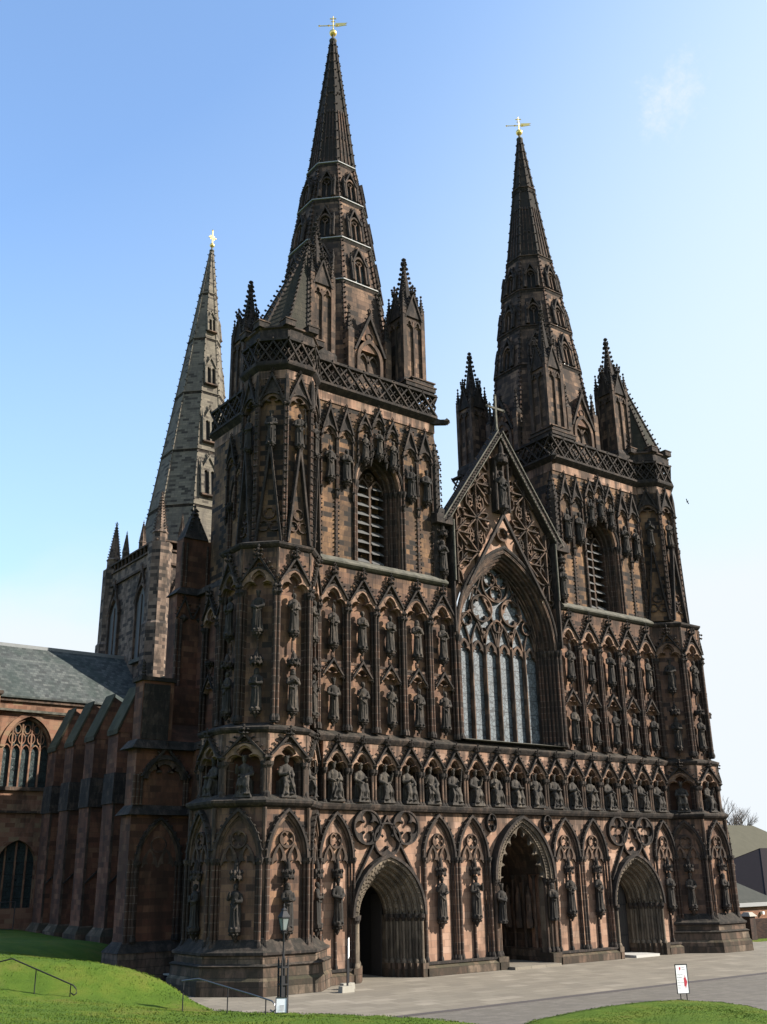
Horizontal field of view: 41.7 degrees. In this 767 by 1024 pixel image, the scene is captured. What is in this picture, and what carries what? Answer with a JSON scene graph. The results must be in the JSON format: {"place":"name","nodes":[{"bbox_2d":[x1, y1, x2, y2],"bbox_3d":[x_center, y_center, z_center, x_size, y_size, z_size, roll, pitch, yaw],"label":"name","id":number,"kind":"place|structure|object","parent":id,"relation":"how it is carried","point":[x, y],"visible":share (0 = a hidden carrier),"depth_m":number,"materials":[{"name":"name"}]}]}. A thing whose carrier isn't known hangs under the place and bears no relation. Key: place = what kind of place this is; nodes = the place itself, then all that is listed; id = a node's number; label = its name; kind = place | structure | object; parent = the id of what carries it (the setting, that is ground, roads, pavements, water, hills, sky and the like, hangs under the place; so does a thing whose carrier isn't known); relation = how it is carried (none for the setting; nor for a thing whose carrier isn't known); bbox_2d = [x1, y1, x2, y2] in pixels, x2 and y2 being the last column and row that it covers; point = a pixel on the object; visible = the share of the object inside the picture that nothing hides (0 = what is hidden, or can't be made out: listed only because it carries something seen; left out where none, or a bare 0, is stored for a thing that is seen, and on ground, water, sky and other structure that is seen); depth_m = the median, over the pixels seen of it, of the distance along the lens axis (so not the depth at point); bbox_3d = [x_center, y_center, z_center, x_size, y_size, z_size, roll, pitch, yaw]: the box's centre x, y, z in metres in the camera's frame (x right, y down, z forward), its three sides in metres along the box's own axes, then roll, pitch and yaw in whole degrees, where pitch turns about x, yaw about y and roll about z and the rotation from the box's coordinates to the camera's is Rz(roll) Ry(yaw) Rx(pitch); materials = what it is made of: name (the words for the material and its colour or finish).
{"place":"outdoors","nodes":[
{"label":"outdoors","id":0,"kind":"place"},
{"bbox_2d":[0,929,766,1023],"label":"lawn","id":1,"kind":"structure","parent":0,"point":[29,943],"depth_m":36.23,"materials":[{"name":"green plant"}]},
{"bbox_2d":[0,958,76,996],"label":"handrail","id":2,"kind":"object","parent":1,"relation":"on","point":[36,969],"visible":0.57,"depth_m":35.59,"materials":[{"name":"black metal"}]},
{"bbox_2d":[182,978,275,1014],"bbox_3d":[-4.992,16.042,32.596,3.792,1.654,0.307,-11,-22,26],"label":"handrail","id":3,"kind":"object","parent":1,"relation":"on","point":[227,987],"visible":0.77,"depth_m":32.78,"materials":[{"name":"metal"}]},
{"bbox_2d":[275,997,287,1013],"bbox_3d":[-3.514,17.012,34.685,0.410,0.538,0.269,-1,-20,1],"label":"pavement sign","id":4,"kind":"object","parent":1,"relation":"on","point":[281,1004],"visible":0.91,"depth_m":34.65,"materials":[{"name":"metal"}]},
{"bbox_2d":[0,0,766,831],"label":"sky","id":5,"kind":"structure","parent":0,"point":[132,132],"materials":[{"name":"blue"}]},
{"bbox_2d":[186,941,766,1016],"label":"paving","id":6,"kind":"structure","parent":0,"point":[372,995],"depth_m":42.54,"materials":[{"name":"stone"}]},
{"bbox_2d":[277,903,289,1013],"bbox_3d":[-3.550,15.791,35.708,0.325,3.580,0.325,13,-24,-35],"label":"street lamp","id":7,"kind":"object","parent":6,"relation":"on","point":[283,918],"visible":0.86,"depth_m":35.55,"materials":[{"name":"black metal"}]},
{"bbox_2d":[338,938,354,992],"bbox_3d":[-1.529,18.806,41.875,0.672,2.000,1.766,-1,-20,0],"label":"information panel","id":8,"kind":"object","parent":6,"relation":"on","point":[347,987],"visible":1,"depth_m":41.26,"materials":[{"name":"white paint"}]},
{"bbox_2d":[0,16,753,996],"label":"cathedral","id":9,"kind":"structure","parent":6,"relation":"on","point":[118,836],"depth_m":55.77,"materials":[{"name":"brown stone"}]},
{"bbox_2d":[187,884,198,929],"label":"statue","id":10,"kind":"object","parent":9,"relation":"in","point":[193,898],"visible":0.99,"depth_m":42.39,"materials":[{"name":"stone"}]},
{"bbox_2d":[201,758,218,799],"bbox_3d":[-7.589,11.769,44.487,0.788,1.833,0.835,16,-26,-40],"label":"king statue","id":11,"kind":"object","parent":9,"relation":"in","point":[210,788],"visible":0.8,"depth_m":44.23,"materials":[{"name":"grey stone"}]},
{"bbox_2d":[220,672,231,713],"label":"statue","id":12,"kind":"object","parent":9,"relation":"in","point":[226,684],"visible":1,"depth_m":45.55,"materials":[{"name":"stone"}]},
{"bbox_2d":[223,596,233,635],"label":"statue","id":13,"kind":"object","parent":9,"relation":"in","point":[228,612],"visible":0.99,"depth_m":46.74,"materials":[{"name":"stone"}]},
{"bbox_2d":[226,884,242,930],"bbox_3d":[-6.130,16.277,41.482,0.605,1.825,0.535,11,-23,-29],"label":"statue","id":14,"kind":"object","parent":9,"relation":"in","point":[235,896],"visible":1,"depth_m":41.37,"materials":[{"name":"stone"}]},
{"bbox_2d":[233,754,254,797],"bbox_3d":[-6.038,11.433,43.624,0.889,1.836,0.788,-5,-20,10],"label":"king statue","id":15,"kind":"object","parent":9,"relation":"in","point":[245,783],"visible":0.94,"depth_m":43.45,"materials":[{"name":"grey stone"}]},
{"bbox_2d":[241,413,252,451],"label":"statue","id":16,"kind":"object","parent":9,"relation":"attached to","point":[247,431],"visible":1,"depth_m":50.34,"materials":[{"name":"stone"}]},
{"bbox_2d":[248,667,263,710],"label":"statue","id":17,"kind":"object","parent":9,"relation":"in","point":[256,681],"visible":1,"depth_m":44.79,"materials":[{"name":"stone"}]},
{"bbox_2d":[251,590,265,632],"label":"statue","id":18,"kind":"object","parent":9,"relation":"in","point":[257,603],"visible":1,"depth_m":45.98,"materials":[{"name":"stone"}]},
{"bbox_2d":[264,410,277,445],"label":"statue","id":19,"kind":"object","parent":9,"relation":"attached to","point":[271,422],"visible":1,"depth_m":49.68,"materials":[{"name":"stone"}]},
{"bbox_2d":[276,755,296,797],"bbox_3d":[-4.239,11.561,44.057,0.834,1.833,0.788,14,-24,-35],"label":"king statue","id":20,"kind":"object","parent":9,"relation":"in","point":[285,785],"visible":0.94,"depth_m":43.82,"materials":[{"name":"grey stone"}]},
{"bbox_2d":[281,882,295,928],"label":"statue","id":21,"kind":"object","parent":9,"relation":"in","point":[288,898],"visible":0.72,"depth_m":41.95,"materials":[{"name":"stone"}]},
{"bbox_2d":[286,669,300,711],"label":"statue","id":22,"kind":"object","parent":9,"relation":"in","point":[292,681],"visible":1,"depth_m":45.20,"materials":[{"name":"stone"}]},
{"bbox_2d":[287,586,300,633],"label":"statue","id":23,"kind":"object","parent":9,"relation":"in","point":[293,605],"visible":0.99,"depth_m":46.36,"materials":[{"name":"stone"}]},
{"bbox_2d":[293,409,306,447],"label":"statue","id":24,"kind":"object","parent":9,"relation":"attached to","point":[299,424],"visible":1,"depth_m":50.02,"materials":[{"name":"stone"}]},
{"bbox_2d":[309,761,318,800],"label":"king statue","id":25,"kind":"object","parent":9,"relation":"in","point":[313,795],"visible":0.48,"depth_m":45.27,"materials":[{"name":"grey stone"}]},
{"bbox_2d":[312,674,320,714],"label":"statue","id":26,"kind":"object","parent":9,"relation":"in","point":[315,690],"visible":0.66,"depth_m":46.49,"materials":[{"name":"stone"}]},
{"bbox_2d":[312,600,320,638],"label":"statue","id":27,"kind":"object","parent":9,"relation":"in","point":[316,615],"visible":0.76,"depth_m":47.68,"materials":[{"name":"stone"}]},
{"bbox_2d":[313,418,320,456],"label":"statue","id":28,"kind":"object","parent":9,"relation":"attached to","point":[317,437],"visible":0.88,"depth_m":51.15,"materials":[{"name":"stone"}]},
{"bbox_2d":[313,882,323,926],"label":"statue","id":29,"kind":"object","parent":9,"relation":"in","point":[318,898],"visible":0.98,"depth_m":43.61,"materials":[{"name":"stone"}]},
{"bbox_2d":[324,439,336,478],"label":"statue","id":30,"kind":"object","parent":9,"relation":"in","point":[330,455],"visible":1,"depth_m":51.76,"materials":[{"name":"stone"}]},
{"bbox_2d":[326,677,340,719],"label":"statue","id":31,"kind":"object","parent":9,"relation":"in","point":[333,691],"visible":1,"depth_m":47.76,"materials":[{"name":"stone"}]},
{"bbox_2d":[328,600,339,645],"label":"statue","id":32,"kind":"object","parent":9,"relation":"in","point":[333,618],"visible":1,"depth_m":48.94,"materials":[{"name":"stone"}]},
{"bbox_2d":[326,761,345,801],"bbox_3d":[-2.244,12.502,46.805,0.843,1.854,0.796,10,-22,-28],"label":"king statue","id":33,"kind":"object","parent":9,"relation":"in","point":[334,788],"visible":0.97,"depth_m":46.56,"materials":[{"name":"grey stone"}]},
{"bbox_2d":[331,877,344,925],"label":"statue","id":34,"kind":"object","parent":9,"relation":"in","point":[338,894],"visible":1,"depth_m":44.74,"materials":[{"name":"stone"}]},
{"bbox_2d":[341,449,352,483],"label":"statue","id":35,"kind":"object","parent":9,"relation":"in","point":[346,459],"visible":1,"depth_m":52.37,"materials":[{"name":"stone"}]},
{"bbox_2d":[352,763,371,802],"bbox_3d":[-1.057,12.785,47.647,0.797,1.854,0.873,-18,-26,40],"label":"king statue","id":36,"kind":"object","parent":9,"relation":"in","point":[360,791],"visible":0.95,"depth_m":47.39,"materials":[{"name":"grey stone"}]},
{"bbox_2d":[356,682,369,722],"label":"statue","id":37,"kind":"object","parent":9,"relation":"in","point":[363,694],"visible":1,"depth_m":48.75,"materials":[{"name":"stone"}]},
{"bbox_2d":[357,611,368,649],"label":"statue","id":38,"kind":"object","parent":9,"relation":"in","point":[362,623],"visible":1,"depth_m":49.94,"materials":[{"name":"stone"}]},
{"bbox_2d":[377,764,395,802],"bbox_3d":[0.116,13.063,48.482,0.796,1.856,0.899,-19,-26,41],"label":"king statue","id":39,"kind":"object","parent":9,"relation":"in","point":[385,790],"visible":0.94,"depth_m":48.23,"materials":[{"name":"grey stone"}]},
{"bbox_2d":[385,616,395,653],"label":"statue","id":40,"kind":"object","parent":9,"relation":"in","point":[390,626],"visible":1,"depth_m":50.92,"materials":[{"name":"stone"}]},
{"bbox_2d":[386,685,397,724],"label":"statue","id":41,"kind":"object","parent":9,"relation":"in","point":[391,697],"visible":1,"depth_m":49.73,"materials":[{"name":"stone"}]},
{"bbox_2d":[401,765,419,803],"bbox_3d":[1.260,13.336,49.289,0.873,1.854,0.796,14,-24,-36],"label":"king statue","id":42,"kind":"object","parent":9,"relation":"in","point":[409,793],"visible":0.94,"depth_m":49.05,"materials":[{"name":"grey stone"}]},
{"bbox_2d":[406,462,417,499],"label":"statue","id":43,"kind":"object","parent":9,"relation":"in","point":[411,477],"visible":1,"depth_m":54.83,"materials":[{"name":"stone"}]},
{"bbox_2d":[411,620,423,657],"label":"statue","id":44,"kind":"object","parent":9,"relation":"in","point":[417,631],"visible":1,"depth_m":51.95,"materials":[{"name":"stone"}]},
{"bbox_2d":[413,683,425,727],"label":"statue","id":45,"kind":"object","parent":9,"relation":"in","point":[418,700],"visible":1,"depth_m":50.72,"materials":[{"name":"stone"}]},
{"bbox_2d":[421,470,431,502],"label":"statue","id":46,"kind":"object","parent":9,"relation":"in","point":[426,480],"visible":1,"depth_m":55.40,"materials":[{"name":"stone"}]},
{"bbox_2d":[424,767,441,804],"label":"king statue","id":47,"kind":"object","parent":9,"relation":"in","point":[431,793],"visible":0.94,"depth_m":49.88,"materials":[{"name":"grey stone"}]},
{"bbox_2d":[436,876,448,919],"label":"statue","id":48,"kind":"object","parent":9,"relation":"in","point":[442,889],"visible":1,"depth_m":48.18,"materials":[{"name":"stone"}]},
{"bbox_2d":[438,624,448,660],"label":"statue","id":49,"kind":"object","parent":9,"relation":"in","point":[443,636],"visible":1,"depth_m":52.93,"materials":[{"name":"stone"}]},
{"bbox_2d":[438,540,448,571],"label":"statue","id":50,"kind":"object","parent":9,"relation":"in","point":[443,550],"visible":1,"depth_m":54.58,"materials":[{"name":"stone"}]},
{"bbox_2d":[439,686,451,729],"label":"statue","id":51,"kind":"object","parent":9,"relation":"in","point":[445,703],"visible":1,"depth_m":51.73,"materials":[{"name":"stone"}]},
{"bbox_2d":[447,768,464,805],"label":"king statue","id":52,"kind":"object","parent":9,"relation":"in","point":[454,795],"visible":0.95,"depth_m":50.70,"materials":[{"name":"grey stone"}]},
{"bbox_2d":[468,770,485,805],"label":"king statue","id":53,"kind":"object","parent":9,"relation":"in","point":[476,794],"visible":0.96,"depth_m":51.52,"materials":[{"name":"grey stone"}]},
{"bbox_2d":[470,876,483,917],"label":"statue","id":54,"kind":"object","parent":9,"relation":"in","point":[476,887],"visible":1,"depth_m":49.44,"materials":[{"name":"stone"}]},
{"bbox_2d":[489,771,506,806],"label":"king statue","id":55,"kind":"object","parent":9,"relation":"in","point":[497,796],"visible":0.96,"depth_m":52.34,"materials":[{"name":"grey stone"}]},
{"bbox_2d":[497,883,507,923],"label":"statue","id":56,"kind":"object","parent":9,"relation":"in","point":[502,899],"visible":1,"depth_m":50.06,"materials":[{"name":"stone"}]},
{"bbox_2d":[497,471,508,505],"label":"statue","id":57,"kind":"object","parent":9,"relation":"in","point":[502,482],"visible":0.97,"depth_m":58.77,"materials":[{"name":"stone"}]},
{"bbox_2d":[455,546,568,747],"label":"great window","id":58,"kind":"structure","parent":9,"relation":"in","point":[509,667],"depth_m":56.91,"materials":[{"name":"glass"}]},
{"bbox_2d":[510,772,526,807],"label":"king statue","id":59,"kind":"object","parent":9,"relation":"in","point":[517,797],"visible":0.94,"depth_m":53.16,"materials":[{"name":"grey stone"}]},
{"bbox_2d":[529,773,545,807],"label":"king statue","id":60,"kind":"object","parent":9,"relation":"in","point":[536,798],"visible":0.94,"depth_m":53.99,"materials":[{"name":"grey stone"}]},
{"bbox_2d":[548,883,559,920],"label":"statue","id":61,"kind":"object","parent":9,"relation":"in","point":[553,895],"visible":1,"depth_m":52.15,"materials":[{"name":"stone"}]},
{"bbox_2d":[549,774,565,808],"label":"king statue","id":62,"kind":"object","parent":9,"relation":"in","point":[556,798],"visible":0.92,"depth_m":54.80,"materials":[{"name":"grey stone"}]},
{"bbox_2d":[559,567,568,596],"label":"statue","id":63,"kind":"object","parent":9,"relation":"in","point":[563,576],"visible":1,"depth_m":59.88,"materials":[{"name":"stone"}]},
{"bbox_2d":[564,506,574,538],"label":"statue","id":64,"kind":"object","parent":9,"relation":"in","point":[568,519],"visible":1,"depth_m":61.76,"materials":[{"name":"stone"}]},
{"bbox_2d":[565,640,575,678],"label":"statue","id":65,"kind":"object","parent":9,"relation":"in","point":[570,655],"visible":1,"depth_m":58.39,"materials":[{"name":"stone"}]},
{"bbox_2d":[565,869,577,912],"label":"statue","id":66,"kind":"object","parent":9,"relation":"in","point":[570,886],"visible":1,"depth_m":53.23,"materials":[{"name":"stone"}]},
{"bbox_2d":[567,775,583,809],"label":"king statue","id":67,"kind":"object","parent":9,"relation":"in","point":[574,799],"visible":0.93,"depth_m":55.64,"materials":[{"name":"grey stone"}]},
{"bbox_2d":[570,705,581,741],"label":"statue","id":68,"kind":"object","parent":9,"relation":"in","point":[575,720],"visible":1,"depth_m":57.18,"materials":[{"name":"stone"}]},
{"bbox_2d":[575,512,584,541],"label":"statue","id":69,"kind":"object","parent":9,"relation":"in","point":[579,521],"visible":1,"depth_m":62.34,"materials":[{"name":"stone"}]},
{"bbox_2d":[586,649,596,681],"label":"statue","id":70,"kind":"object","parent":9,"relation":"in","point":[590,658],"visible":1,"depth_m":59.40,"materials":[{"name":"stone"}]},
{"bbox_2d":[585,776,601,809],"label":"king statue","id":71,"kind":"object","parent":9,"relation":"in","point":[592,801],"visible":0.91,"depth_m":56.45,"materials":[{"name":"grey stone"}]},
{"bbox_2d":[591,709,601,742],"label":"statue","id":72,"kind":"object","parent":9,"relation":"in","point":[595,720],"visible":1,"depth_m":58.19,"materials":[{"name":"stone"}]},
{"bbox_2d":[594,868,605,911],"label":"statue","id":73,"kind":"object","parent":9,"relation":"in","point":[599,887],"visible":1,"depth_m":54.46,"materials":[{"name":"stone"}]},
{"bbox_2d":[603,777,618,810],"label":"king statue","id":74,"kind":"object","parent":9,"relation":"in","point":[610,802],"visible":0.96,"depth_m":57.28,"materials":[{"name":"grey stone"}]},
{"bbox_2d":[606,652,616,684],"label":"statue","id":75,"kind":"object","parent":9,"relation":"in","point":[610,663],"visible":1,"depth_m":60.39,"materials":[{"name":"stone"}]},
{"bbox_2d":[612,711,622,744],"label":"statue","id":76,"kind":"object","parent":9,"relation":"in","point":[616,722],"visible":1,"depth_m":59.19,"materials":[{"name":"stone"}]},
{"bbox_2d":[620,780,634,810],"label":"king statue","id":77,"kind":"object","parent":9,"relation":"in","point":[627,801],"visible":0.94,"depth_m":58.13,"materials":[{"name":"grey stone"}]},
{"bbox_2d":[624,650,635,686],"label":"statue","id":78,"kind":"object","parent":9,"relation":"in","point":[629,664],"visible":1,"depth_m":61.35,"materials":[{"name":"stone"}]},
{"bbox_2d":[631,714,641,746],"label":"statue","id":79,"kind":"object","parent":9,"relation":"in","point":[635,723],"visible":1,"depth_m":60.17,"materials":[{"name":"stone"}]},
{"bbox_2d":[636,781,651,811],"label":"king statue","id":80,"kind":"object","parent":9,"relation":"in","point":[643,801],"visible":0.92,"depth_m":58.91,"materials":[{"name":"grey stone"}]},
{"bbox_2d":[644,654,655,689],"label":"statue","id":81,"kind":"object","parent":9,"relation":"in","point":[648,676],"visible":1,"depth_m":62.35,"materials":[{"name":"stone"}]},
{"bbox_2d":[650,716,660,747],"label":"statue","id":82,"kind":"object","parent":9,"relation":"in","point":[654,726],"visible":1,"depth_m":61.16,"materials":[{"name":"stone"}]},
{"bbox_2d":[653,781,667,811],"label":"king statue","id":83,"kind":"object","parent":9,"relation":"in","point":[659,803],"visible":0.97,"depth_m":59.75,"materials":[{"name":"grey stone"}]},
{"bbox_2d":[664,659,676,690],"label":"statue","id":84,"kind":"object","parent":9,"relation":"in","point":[669,669],"visible":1,"depth_m":62.80,"materials":[{"name":"stone"}]},
{"bbox_2d":[665,872,677,907],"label":"statue","id":85,"kind":"object","parent":9,"relation":"in","point":[670,884],"visible":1,"depth_m":57.93,"materials":[{"name":"stone"}]},
{"bbox_2d":[671,717,683,748],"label":"statue","id":86,"kind":"object","parent":9,"relation":"in","point":[676,727],"visible":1,"depth_m":61.61,"materials":[{"name":"stone"}]},
{"bbox_2d":[674,781,690,812],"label":"king statue","id":87,"kind":"object","parent":9,"relation":"in","point":[681,794],"visible":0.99,"depth_m":60.38,"materials":[{"name":"grey stone"}]},
{"bbox_2d":[685,873,697,906],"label":"statue","id":88,"kind":"object","parent":9,"relation":"in","point":[690,884],"visible":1,"depth_m":58.41,"materials":[{"name":"stone"}]},
{"bbox_2d":[689,656,700,691],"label":"statue","id":89,"kind":"object","parent":9,"relation":"in","point":[693,670],"visible":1,"depth_m":63.17,"materials":[{"name":"stone"}]},
{"bbox_2d":[696,718,707,748],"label":"statue","id":90,"kind":"object","parent":9,"relation":"in","point":[701,727],"visible":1,"depth_m":61.98,"materials":[{"name":"stone"}]},
{"bbox_2d":[703,781,717,812],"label":"king statue","id":91,"kind":"object","parent":9,"relation":"in","point":[709,801],"visible":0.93,"depth_m":60.84,"materials":[{"name":"grey stone"}]},
{"bbox_2d":[721,873,731,906],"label":"statue","id":92,"kind":"object","parent":9,"relation":"in","point":[725,886],"visible":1,"depth_m":58.92,"materials":[{"name":"stone"}]},
{"bbox_2d":[402,974,766,1023],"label":"road","id":93,"kind":"structure","parent":0,"point":[751,991],"depth_m":37.13,"materials":[{"name":"grey asphalt"}]},
{"bbox_2d":[391,972,766,1017],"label":"kerb","id":94,"kind":"structure","parent":93,"relation":"on","point":[468,1008],"depth_m":38.26,"materials":[{"name":"stone"}]},
{"bbox_2d":[528,1000,766,1023],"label":"lawn","id":95,"kind":"structure","parent":0,"point":[572,1016],"depth_m":32.73,"materials":[{"name":"green plant"}]},
{"bbox_2d":[674,964,689,999],"bbox_3d":[11.011,17.350,37.089,0.484,1.288,0.280,4,-20,-12],"label":"direction board","id":96,"kind":"object","parent":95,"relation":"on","point":[681,975],"visible":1,"depth_m":37.11,"materials":[{"name":"white paint"}]},
{"bbox_2d":[752,938,766,941],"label":"lawn","id":97,"kind":"structure","parent":0,"point":[761,940],"depth_m":66.23,"materials":[{"name":"green plant"}]},
{"bbox_2d":[734,848,766,894],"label":"house","id":98,"kind":"structure","parent":97,"relation":"on","point":[751,870],"depth_m":97.96,"materials":[{"name":"brick"}]},
{"bbox_2d":[737,883,766,917],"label":"outbuilding","id":99,"kind":"structure","parent":97,"relation":"on","point":[753,901],"depth_m":74.41,"materials":[{"name":"grey brick"}]},
{"bbox_2d":[741,912,766,939],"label":"garden wall","id":100,"kind":"structure","parent":97,"relation":"on","point":[757,927],"depth_m":67.32,"materials":[{"name":"brick"}]},
{"label":"ground","id":101,"kind":"structure","parent":0,"visible":0},
{"bbox_2d":[723,800,749,824],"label":"bare tree","id":102,"kind":"object","parent":101,"relation":"on","point":[734,821],"visible":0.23,"depth_m":157.64,"materials":[{"name":"grey plant"}]},
{"bbox_2d":[727,825,766,857],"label":"barn","id":103,"kind":"structure","parent":101,"relation":"on","point":[744,839],"depth_m":126.71,"materials":[{"name":"beige"}]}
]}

